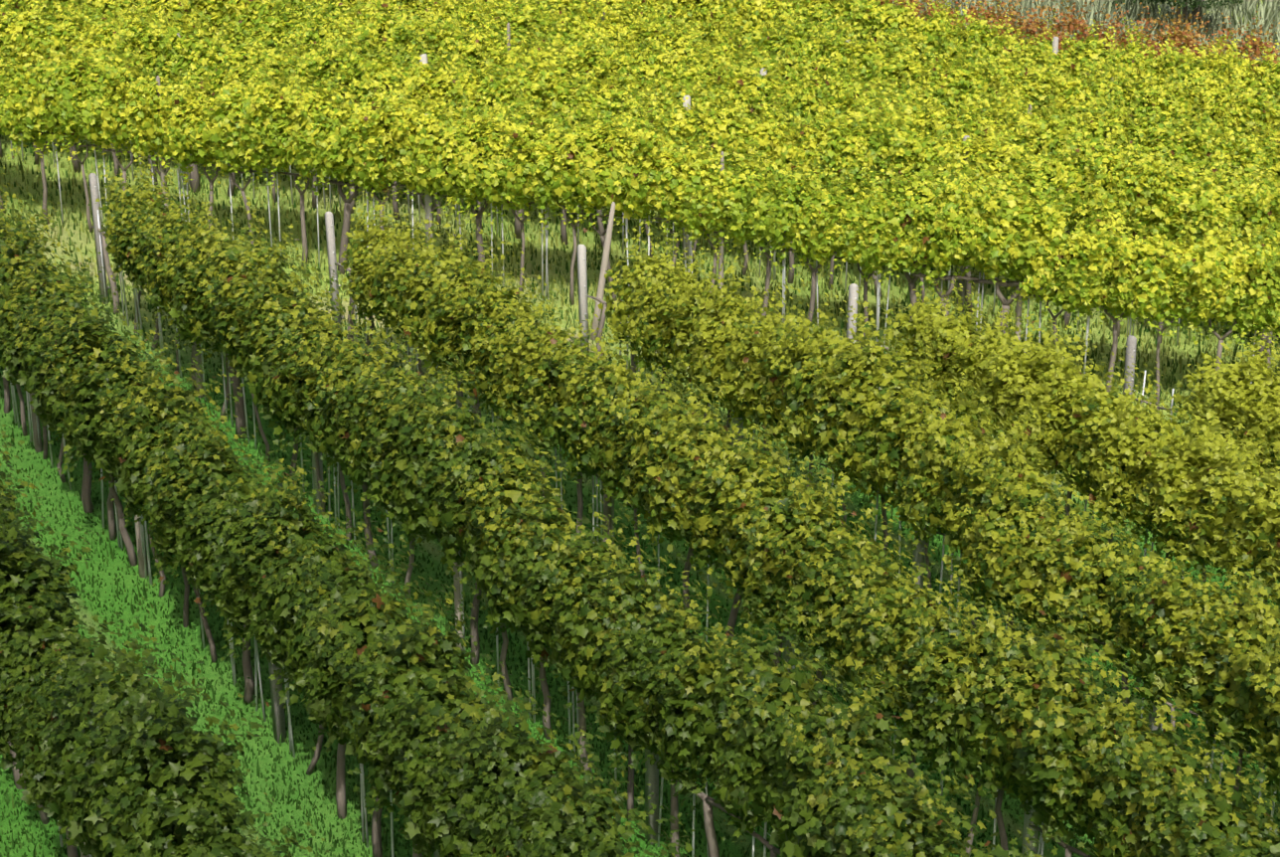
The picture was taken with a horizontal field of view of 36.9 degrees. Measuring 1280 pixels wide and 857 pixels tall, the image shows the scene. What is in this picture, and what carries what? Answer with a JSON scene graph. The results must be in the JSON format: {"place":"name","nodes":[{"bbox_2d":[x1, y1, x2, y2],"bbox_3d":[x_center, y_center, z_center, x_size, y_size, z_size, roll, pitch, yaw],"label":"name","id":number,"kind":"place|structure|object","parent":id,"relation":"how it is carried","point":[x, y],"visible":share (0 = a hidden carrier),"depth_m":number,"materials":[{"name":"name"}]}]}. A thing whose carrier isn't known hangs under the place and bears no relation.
{"place":"outdoors","nodes":[
{"label":"outdoors","id":0,"kind":"place"},
{"bbox_2d":[0,0,1279,856],"bbox_3d":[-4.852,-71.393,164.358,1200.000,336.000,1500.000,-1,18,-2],"label":"terrain","id":1,"kind":"structure","parent":0,"point":[57,486],"depth_m":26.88,"materials":[{"name":"green plant"}]},
{"bbox_2d":[0,42,67,159],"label":"vine canopy","id":2,"kind":"object","parent":1,"relation":"on","point":[13,115],"visible":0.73,"depth_m":35.07,"materials":[{"name":"green plant"}]},
{"bbox_2d":[0,451,99,674],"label":"vine canopy","id":3,"kind":"object","parent":1,"relation":"on","point":[20,558],"visible":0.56,"depth_m":20.26,"materials":[{"name":"green plant"}]},
{"bbox_2d":[0,0,140,78],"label":"vine canopy","id":4,"kind":"object","parent":1,"relation":"on","point":[29,45],"visible":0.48,"depth_m":37.19,"materials":[{"name":"green plant"}]},
{"bbox_2d":[0,563,157,846],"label":"vine canopy","id":5,"kind":"object","parent":1,"relation":"on","point":[47,784],"visible":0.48,"depth_m":19.11,"materials":[{"name":"green plant"}]},
{"bbox_2d":[0,258,162,481],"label":"vine canopy","id":6,"kind":"object","parent":1,"relation":"on","point":[83,332],"visible":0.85,"depth_m":25.14,"materials":[{"name":"green plant"}]},
{"bbox_2d":[19,10,184,171],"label":"vine canopy","id":7,"kind":"object","parent":1,"relation":"on","point":[80,102],"visible":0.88,"depth_m":34.62,"materials":[{"name":"green plant"}]},
{"bbox_2d":[5,596,269,856],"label":"vine canopy","id":8,"kind":"object","parent":1,"relation":"on","point":[144,753],"visible":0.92,"depth_m":17.45,"materials":[{"name":"green plant"}]},
{"bbox_2d":[55,327,235,537],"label":"vine canopy","id":9,"kind":"object","parent":1,"relation":"on","point":[147,415],"visible":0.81,"depth_m":24.02,"materials":[{"name":"green plant"}]},
{"bbox_2d":[87,145,216,295],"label":"vine canopy","id":10,"kind":"object","parent":1,"relation":"on","point":[119,246],"visible":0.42,"depth_m":30.47,"materials":[{"name":"green plant"}]},
{"bbox_2d":[79,0,239,96],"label":"vine canopy","id":11,"kind":"object","parent":1,"relation":"on","point":[167,53],"visible":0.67,"depth_m":36.80,"materials":[{"name":"green plant"}]},
{"bbox_2d":[110,61,265,187],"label":"vine canopy","id":12,"kind":"object","parent":1,"relation":"on","point":[185,126],"visible":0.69,"depth_m":34.32,"materials":[{"name":"green plant"}]},
{"bbox_2d":[118,188,266,359],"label":"vine canopy","id":13,"kind":"object","parent":1,"relation":"on","point":[173,293],"visible":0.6,"depth_m":28.91,"materials":[{"name":"green plant"}]},
{"bbox_2d":[127,382,317,616],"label":"vine canopy","id":14,"kind":"object","parent":1,"relation":"on","point":[178,526],"visible":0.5,"depth_m":22.67,"materials":[{"name":"green plant"}]},
{"bbox_2d":[157,0,301,58],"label":"vine canopy","id":15,"kind":"object","parent":1,"relation":"on","point":[228,14],"visible":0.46,"depth_m":39.02,"materials":[{"name":"green plant"}]},
{"bbox_2d":[126,760,348,856],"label":"vine canopy","id":16,"kind":"object","parent":1,"relation":"on","point":[227,843],"visible":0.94,"depth_m":16.75,"materials":[{"name":"green plant"}]},
{"bbox_2d":[176,20,313,103],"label":"vine canopy","id":17,"kind":"object","parent":1,"relation":"on","point":[238,58],"visible":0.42,"depth_m":36.57,"materials":[{"name":"green plant"}]},
{"bbox_2d":[176,196,350,385],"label":"vine canopy","id":18,"kind":"object","parent":1,"relation":"on","point":[235,299],"visible":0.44,"depth_m":27.32,"materials":[{"name":"green plant"}]},
{"bbox_2d":[200,45,381,195],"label":"vine canopy","id":19,"kind":"object","parent":1,"relation":"on","point":[282,126],"visible":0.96,"depth_m":33.76,"materials":[{"name":"green plant"}]},
{"bbox_2d":[197,430,406,694],"bbox_3d":[-3.933,1.584,21.433,1.882,2.685,2.889,-12,32,-33],"label":"vine canopy","id":20,"kind":"object","parent":1,"relation":"on","point":[249,581],"visible":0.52,"depth_m":21.26,"materials":[{"name":"green plant"}]},
{"bbox_2d":[236,250,386,480],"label":"vine canopy","id":21,"kind":"object","parent":1,"relation":"on","point":[287,385],"visible":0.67,"depth_m":26.04,"materials":[{"name":"green plant"}]},
{"bbox_2d":[270,16,408,108],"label":"vine canopy","id":22,"kind":"object","parent":1,"relation":"on","point":[346,66],"visible":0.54,"depth_m":35.91,"materials":[{"name":"green plant"}]},
{"bbox_2d":[267,496,479,820],"bbox_3d":[-2.736,2.355,20.071,2.193,2.659,3.123,-13,32,-34],"label":"vine canopy","id":23,"kind":"object","parent":1,"relation":"on","point":[341,655],"visible":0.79,"depth_m":19.73,"materials":[{"name":"green plant"}]},
{"bbox_2d":[305,310,475,534],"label":"vine canopy","id":24,"kind":"object","parent":1,"relation":"on","point":[357,424],"visible":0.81,"depth_m":24.55,"materials":[{"name":"green plant"}]},
{"bbox_2d":[317,68,467,209],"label":"vine canopy","id":25,"kind":"object","parent":1,"relation":"on","point":[388,153],"visible":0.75,"depth_m":33.48,"materials":[{"name":"green plant"}]},
{"bbox_2d":[339,187,455,353],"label":"vine canopy","id":26,"kind":"object","parent":1,"relation":"on","point":[381,271],"visible":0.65,"depth_m":29.70,"materials":[{"name":"green plant"}]},
{"bbox_2d":[328,0,471,78],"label":"vine canopy","id":27,"kind":"object","parent":1,"relation":"on","point":[401,31],"visible":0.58,"depth_m":38.13,"materials":[{"name":"green plant"}]},
{"bbox_2d":[372,31,509,136],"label":"vine canopy","id":28,"kind":"object","parent":1,"relation":"on","point":[453,85],"visible":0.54,"depth_m":35.61,"materials":[{"name":"green plant"}]},
{"bbox_2d":[391,202,538,418],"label":"vine canopy","id":29,"kind":"object","parent":1,"relation":"on","point":[445,302],"visible":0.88,"depth_m":27.95,"materials":[{"name":"green plant"}]},
{"bbox_2d":[369,341,571,610],"bbox_3d":[-2.090,0.601,23.329,1.916,2.748,3.101,-12,32,-33],"label":"vine canopy","id":30,"kind":"object","parent":1,"relation":"on","point":[441,472],"visible":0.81,"depth_m":23.04,"materials":[{"name":"green plant"}]},
{"bbox_2d":[345,615,605,856],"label":"vine canopy","id":31,"kind":"object","parent":1,"relation":"on","point":[446,783],"visible":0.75,"depth_m":18.17,"materials":[{"name":"green plant"}]},
{"bbox_2d":[427,2,561,98],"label":"vine canopy","id":32,"kind":"object","parent":1,"relation":"on","point":[487,38],"visible":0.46,"depth_m":37.97,"materials":[{"name":"green plant"}]},
{"bbox_2d":[415,68,585,233],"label":"vine canopy","id":33,"kind":"object","parent":1,"relation":"on","point":[487,161],"visible":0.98,"depth_m":33.01,"materials":[{"name":"green plant"}]},
{"bbox_2d":[469,0,600,62],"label":"vine canopy","id":34,"kind":"object","parent":1,"relation":"on","point":[517,19],"visible":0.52,"depth_m":40.14,"materials":[{"name":"green plant"}]},
{"bbox_2d":[455,438,651,706],"bbox_3d":[-0.980,1.674,21.981,1.831,2.506,2.964,-12,32,-32],"label":"vine canopy","id":35,"kind":"object","parent":1,"relation":"on","point":[534,579],"visible":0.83,"depth_m":21.68,"materials":[{"name":"green plant"}]},
{"bbox_2d":[475,34,639,145],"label":"vine canopy","id":36,"kind":"object","parent":1,"relation":"on","point":[544,80],"visible":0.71,"depth_m":35.24,"materials":[{"name":"green plant"}]},
{"bbox_2d":[471,722,697,856],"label":"vine canopy","id":37,"kind":"object","parent":1,"relation":"on","point":[574,836],"visible":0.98,"depth_m":17.14,"materials":[{"name":"green plant"}]},
{"bbox_2d":[528,12,663,107],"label":"vine canopy","id":38,"kind":"object","parent":1,"relation":"on","point":[587,55],"visible":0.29,"depth_m":37.41,"materials":[{"name":"green plant"}]},
{"bbox_2d":[541,308,706,532],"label":"vine canopy","id":39,"kind":"object","parent":1,"relation":"on","point":[602,426],"visible":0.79,"depth_m":25.20,"materials":[{"name":"green plant"}]},
{"bbox_2d":[534,72,713,242],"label":"vine canopy","id":40,"kind":"object","parent":1,"relation":"on","point":[636,170],"visible":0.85,"depth_m":32.63,"materials":[{"name":"green plant"}]},
{"bbox_2d":[88,32,1162,856],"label":"wooden posts","id":41,"kind":"object","parent":1,"relation":"on","point":[651,772],"visible":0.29,"depth_m":29.12,"materials":[{"name":"grey wood"}]},
{"bbox_2d":[562,0,700,65],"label":"vine canopy","id":42,"kind":"object","parent":1,"relation":"on","point":[632,32],"visible":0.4,"depth_m":39.70,"materials":[{"name":"green plant"}]},
{"bbox_2d":[0,131,1279,856],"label":"vine trunks","id":43,"kind":"object","parent":1,"relation":"on","point":[710,803],"visible":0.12,"depth_m":27.96,"materials":[{"name":"brown plant"}]},
{"bbox_2d":[0,207,104,410],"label":"vine canopy","id":44,"kind":"object","parent":43,"relation":"attached to","point":[22,283],"visible":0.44,"depth_m":26.65,"materials":[{"name":"green plant"}]},
{"bbox_2d":[235,0,370,71],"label":"vine canopy","id":45,"kind":"object","parent":43,"relation":"attached to","point":[287,24],"visible":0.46,"depth_m":38.70,"materials":[{"name":"green plant"}]},
{"bbox_2d":[461,274,616,461],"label":"vine canopy","id":46,"kind":"object","parent":43,"relation":"attached to","point":[529,371],"visible":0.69,"depth_m":26.57,"materials":[{"name":"green plant"}]},
{"bbox_2d":[592,66,735,163],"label":"vine canopy","id":47,"kind":"object","parent":43,"relation":"attached to","point":[688,125],"visible":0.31,"depth_m":34.73,"materials":[{"name":"green plant"}]},
{"bbox_2d":[848,24,981,122],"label":"vine canopy","id":48,"kind":"object","parent":43,"relation":"attached to","point":[904,64],"visible":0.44,"depth_m":38.55,"materials":[{"name":"green plant"}]},
{"bbox_2d":[9,50,1277,856],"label":"vine stakes","id":49,"kind":"object","parent":1,"relation":"on","point":[144,543],"visible":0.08,"depth_m":27.87,"materials":[{"name":"metal"}]},
{"bbox_2d":[29,0,1272,856],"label":"wooden posts","id":50,"kind":"object","parent":1,"relation":"on","point":[143,559],"visible":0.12,"depth_m":31.95,"materials":[{"name":"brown wood"}]},
{"bbox_2d":[563,509,766,816],"bbox_3d":[0.230,2.538,20.574,1.958,2.438,2.782,-12,32,-32],"label":"vine canopy","id":51,"kind":"object","parent":1,"relation":"on","point":[637,684],"visible":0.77,"depth_m":20.24,"materials":[{"name":"green plant"}]},
{"bbox_2d":[597,212,739,405],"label":"vine canopy","id":52,"kind":"object","parent":1,"relation":"on","point":[663,292],"visible":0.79,"depth_m":28.74,"materials":[{"name":"green plant"}]},
{"bbox_2d":[619,29,768,111],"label":"vine canopy","id":53,"kind":"object","parent":1,"relation":"on","point":[701,66],"visible":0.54,"depth_m":37.23,"materials":[{"name":"green plant"}]},
{"bbox_2d":[617,364,823,608],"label":"vine canopy","id":54,"kind":"object","parent":1,"relation":"on","point":[698,486],"visible":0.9,"depth_m":23.65,"materials":[{"name":"green plant"}]},
{"bbox_2d":[663,13,781,74],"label":"vine canopy","id":55,"kind":"object","parent":1,"relation":"on","point":[727,45],"visible":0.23,"depth_m":39.49,"materials":[{"name":"green plant"}]},
{"bbox_2d":[673,0,796,51],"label":"vine canopy","id":56,"kind":"object","parent":1,"relation":"on","point":[743,15],"visible":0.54,"depth_m":41.59,"materials":[{"name":"green plant"}]},
{"bbox_2d":[653,132,822,269],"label":"vine canopy","id":57,"kind":"object","parent":1,"relation":"on","point":[745,199],"visible":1,"depth_m":32.21,"materials":[{"name":"green plant"}]},
{"bbox_2d":[674,244,823,449],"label":"vine canopy","id":58,"kind":"object","parent":1,"relation":"on","point":[722,354],"visible":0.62,"depth_m":27.19,"materials":[{"name":"green plant"}]},
{"bbox_2d":[689,82,840,200],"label":"vine canopy","id":59,"kind":"object","parent":1,"relation":"on","point":[772,135],"visible":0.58,"depth_m":34.37,"materials":[{"name":"green plant"}]},
{"bbox_2d":[658,566,925,856],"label":"vine canopy","id":60,"kind":"object","parent":1,"relation":"on","point":[766,737],"visible":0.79,"depth_m":18.93,"materials":[{"name":"green plant"}]},
{"bbox_2d":[714,43,876,132],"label":"vine canopy","id":61,"kind":"object","parent":1,"relation":"on","point":[807,90],"visible":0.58,"depth_m":36.58,"materials":[{"name":"green plant"}]},
{"bbox_2d":[739,0,886,94],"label":"vine canopy","id":62,"kind":"object","parent":1,"relation":"on","point":[791,42],"visible":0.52,"depth_m":38.88,"materials":[{"name":"green plant"}]},
{"bbox_2d":[721,432,938,677],"bbox_3d":[2.070,1.586,22.489,1.846,2.636,2.834,-12,33,-34],"label":"vine canopy","id":63,"kind":"object","parent":1,"relation":"on","point":[804,580],"visible":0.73,"depth_m":22.29,"materials":[{"name":"green plant"}]},
{"bbox_2d":[768,0,911,55],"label":"vine canopy","id":64,"kind":"object","parent":1,"relation":"on","point":[838,10],"visible":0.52,"depth_m":41.02,"materials":[{"name":"green plant"}]},
{"bbox_2d":[748,275,944,515],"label":"vine canopy","id":65,"kind":"object","parent":1,"relation":"on","point":[833,398],"visible":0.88,"depth_m":25.46,"materials":[{"name":"green plant"}]},
{"bbox_2d":[773,156,941,286],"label":"vine canopy","id":66,"kind":"object","parent":1,"relation":"on","point":[852,229],"visible":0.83,"depth_m":31.87,"materials":[{"name":"green plant"}]},
{"bbox_2d":[785,87,960,201],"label":"vine canopy","id":67,"kind":"object","parent":1,"relation":"on","point":[885,136],"visible":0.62,"depth_m":33.93,"materials":[{"name":"green plant"}]},
{"bbox_2d":[817,69,955,147],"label":"vine canopy","id":68,"kind":"object","parent":1,"relation":"on","point":[904,100],"visible":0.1,"depth_m":36.19,"materials":[{"name":"green plant"}]},
{"bbox_2d":[779,704,1076,856],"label":"vine canopy","id":69,"kind":"object","parent":1,"relation":"on","point":[861,821],"visible":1,"depth_m":17.57,"materials":[{"name":"green plant"}]},
{"bbox_2d":[863,0,1003,78],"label":"vine canopy","id":70,"kind":"object","parent":1,"relation":"on","point":[937,31],"visible":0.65,"depth_m":40.74,"materials":[{"name":"green plant"}]},
{"bbox_2d":[812,519,1064,799],"bbox_3d":[3.157,2.548,20.995,2.140,2.473,2.892,-13,33,-35],"label":"vine canopy","id":71,"kind":"object","parent":1,"relation":"on","point":[931,662],"visible":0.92,"depth_m":20.67,"materials":[{"name":"green plant"}]},
{"bbox_2d":[879,264,1030,438],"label":"vine canopy","id":72,"kind":"object","parent":1,"relation":"on","point":[948,333],"visible":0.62,"depth_m":27.92,"materials":[{"name":"green plant"}]},
{"bbox_2d":[856,344,1066,593],"bbox_3d":[4.112,0.466,24.494,2.056,2.698,2.927,-14,33,-36],"label":"vine canopy","id":73,"kind":"object","parent":1,"relation":"on","point":[938,463],"visible":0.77,"depth_m":24.25,"materials":[{"name":"green plant"}]},
{"bbox_2d":[884,140,1077,301],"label":"vine canopy","id":74,"kind":"object","parent":1,"relation":"on","point":[985,231],"visible":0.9,"depth_m":31.29,"materials":[{"name":"green plant"}]},
{"bbox_2d":[906,88,1075,228],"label":"vine canopy","id":75,"kind":"object","parent":1,"relation":"on","point":[1009,148],"visible":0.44,"depth_m":33.65,"materials":[{"name":"green plant"}]},
{"bbox_2d":[925,76,1070,162],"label":"vine canopy","id":76,"kind":"object","parent":1,"relation":"on","point":[997,113],"visible":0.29,"depth_m":35.91,"materials":[{"name":"green plant"}]},
{"bbox_2d":[948,36,1079,135],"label":"vine canopy","id":77,"kind":"object","parent":1,"relation":"on","point":[992,79],"visible":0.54,"depth_m":38.18,"materials":[{"name":"green plant"}]},
{"bbox_2d":[968,9,1088,83],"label":"vine canopy","id":78,"kind":"object","parent":1,"relation":"on","point":[1006,43],"visible":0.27,"depth_m":40.54,"materials":[{"name":"green plant"}]},
{"bbox_2d":[942,426,1148,670],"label":"vine canopy","id":79,"kind":"object","parent":1,"relation":"on","point":[1046,551],"visible":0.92,"depth_m":22.97,"materials":[{"name":"green plant"}]},
{"bbox_2d":[986,0,1104,53],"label":"grapevine","id":80,"kind":"object","parent":1,"relation":"on","point":[1071,25],"visible":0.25,"depth_m":41.63,"materials":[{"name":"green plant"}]},
{"bbox_2d":[966,312,1158,495],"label":"vine canopy","id":81,"kind":"object","parent":1,"relation":"on","point":[1059,378],"visible":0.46,"depth_m":26.29,"materials":[{"name":"green plant"}]},
{"bbox_2d":[947,579,1221,856],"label":"vine canopy","id":82,"kind":"object","parent":1,"relation":"on","point":[1053,734],"visible":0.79,"depth_m":19.36,"materials":[{"name":"green plant"}]},
{"bbox_2d":[892,0,1279,67],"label":"tall grass","id":83,"kind":"structure","parent":1,"relation":"on","point":[1268,11],"depth_m":52.06,"materials":[{"name":"plant"}]},
{"bbox_2d":[1012,193,1195,335],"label":"vine canopy","id":84,"kind":"object","parent":1,"relation":"on","point":[1107,269],"visible":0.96,"depth_m":31.00,"materials":[{"name":"green plant"}]},
{"bbox_2d":[1031,117,1196,249],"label":"vine canopy","id":85,"kind":"object","parent":1,"relation":"on","point":[1118,184],"visible":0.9,"depth_m":33.35,"materials":[{"name":"green plant"}]},
{"bbox_2d":[1042,44,1185,137],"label":"vine canopy","id":86,"kind":"object","parent":1,"relation":"on","point":[1097,82],"visible":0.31,"depth_m":37.85,"materials":[{"name":"green plant"}]},
{"bbox_2d":[1032,78,1198,178],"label":"vine canopy","id":87,"kind":"object","parent":1,"relation":"on","point":[1103,124],"visible":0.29,"depth_m":35.37,"materials":[{"name":"green plant"}]},
{"bbox_2d":[1059,16,1195,98],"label":"vine canopy","id":88,"kind":"object","parent":1,"relation":"on","point":[1091,46],"visible":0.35,"depth_m":40.06,"materials":[{"name":"green plant"}]},
{"bbox_2d":[1055,366,1279,573],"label":"vine canopy","id":89,"kind":"object","parent":1,"relation":"on","point":[1144,461],"visible":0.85,"depth_m":25.01,"materials":[{"name":"green plant"}]},
{"bbox_2d":[1073,672,1279,856],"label":"vine canopy","id":90,"kind":"object","parent":1,"relation":"on","point":[1195,815],"visible":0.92,"depth_m":18.27,"materials":[{"name":"green plant"}]},
{"bbox_2d":[1088,511,1279,775],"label":"vine canopy","id":91,"kind":"object","parent":1,"relation":"on","point":[1168,626],"visible":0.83,"depth_m":21.59,"materials":[{"name":"green plant"}]},
{"bbox_2d":[1136,137,1279,256],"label":"vine canopy","id":92,"kind":"object","parent":1,"relation":"on","point":[1201,198],"visible":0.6,"depth_m":32.77,"materials":[{"name":"green plant"}]},
{"bbox_2d":[1139,195,1279,349],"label":"vine canopy","id":93,"kind":"object","parent":1,"relation":"on","point":[1222,283],"visible":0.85,"depth_m":30.69,"materials":[{"name":"green plant"}]},
{"bbox_2d":[1147,29,1279,99],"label":"vine canopy","id":94,"kind":"object","parent":1,"relation":"on","point":[1227,61],"visible":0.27,"depth_m":39.65,"materials":[{"name":"green plant"}]},
{"bbox_2d":[1149,54,1279,154],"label":"vine canopy","id":95,"kind":"object","parent":1,"relation":"on","point":[1217,101],"visible":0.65,"depth_m":37.28,"materials":[{"name":"green plant"}]},
{"bbox_2d":[1152,92,1279,191],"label":"vine canopy","id":96,"kind":"object","parent":1,"relation":"on","point":[1244,148],"visible":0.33,"depth_m":35.11,"materials":[{"name":"green plant"}]},
{"bbox_2d":[1159,415,1279,609],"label":"vine canopy","id":97,"kind":"object","parent":1,"relation":"on","point":[1250,519],"visible":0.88,"depth_m":23.86,"materials":[{"name":"green plant"}]},
{"bbox_2d":[1172,315,1279,474],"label":"vine canopy","id":98,"kind":"object","parent":1,"relation":"on","point":[1241,402],"visible":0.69,"depth_m":27.14,"materials":[{"name":"green plant"}]},
{"bbox_2d":[1201,596,1279,808],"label":"vine canopy","id":99,"kind":"object","parent":1,"relation":"on","point":[1254,695],"visible":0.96,"depth_m":20.71,"materials":[{"name":"green plant"}]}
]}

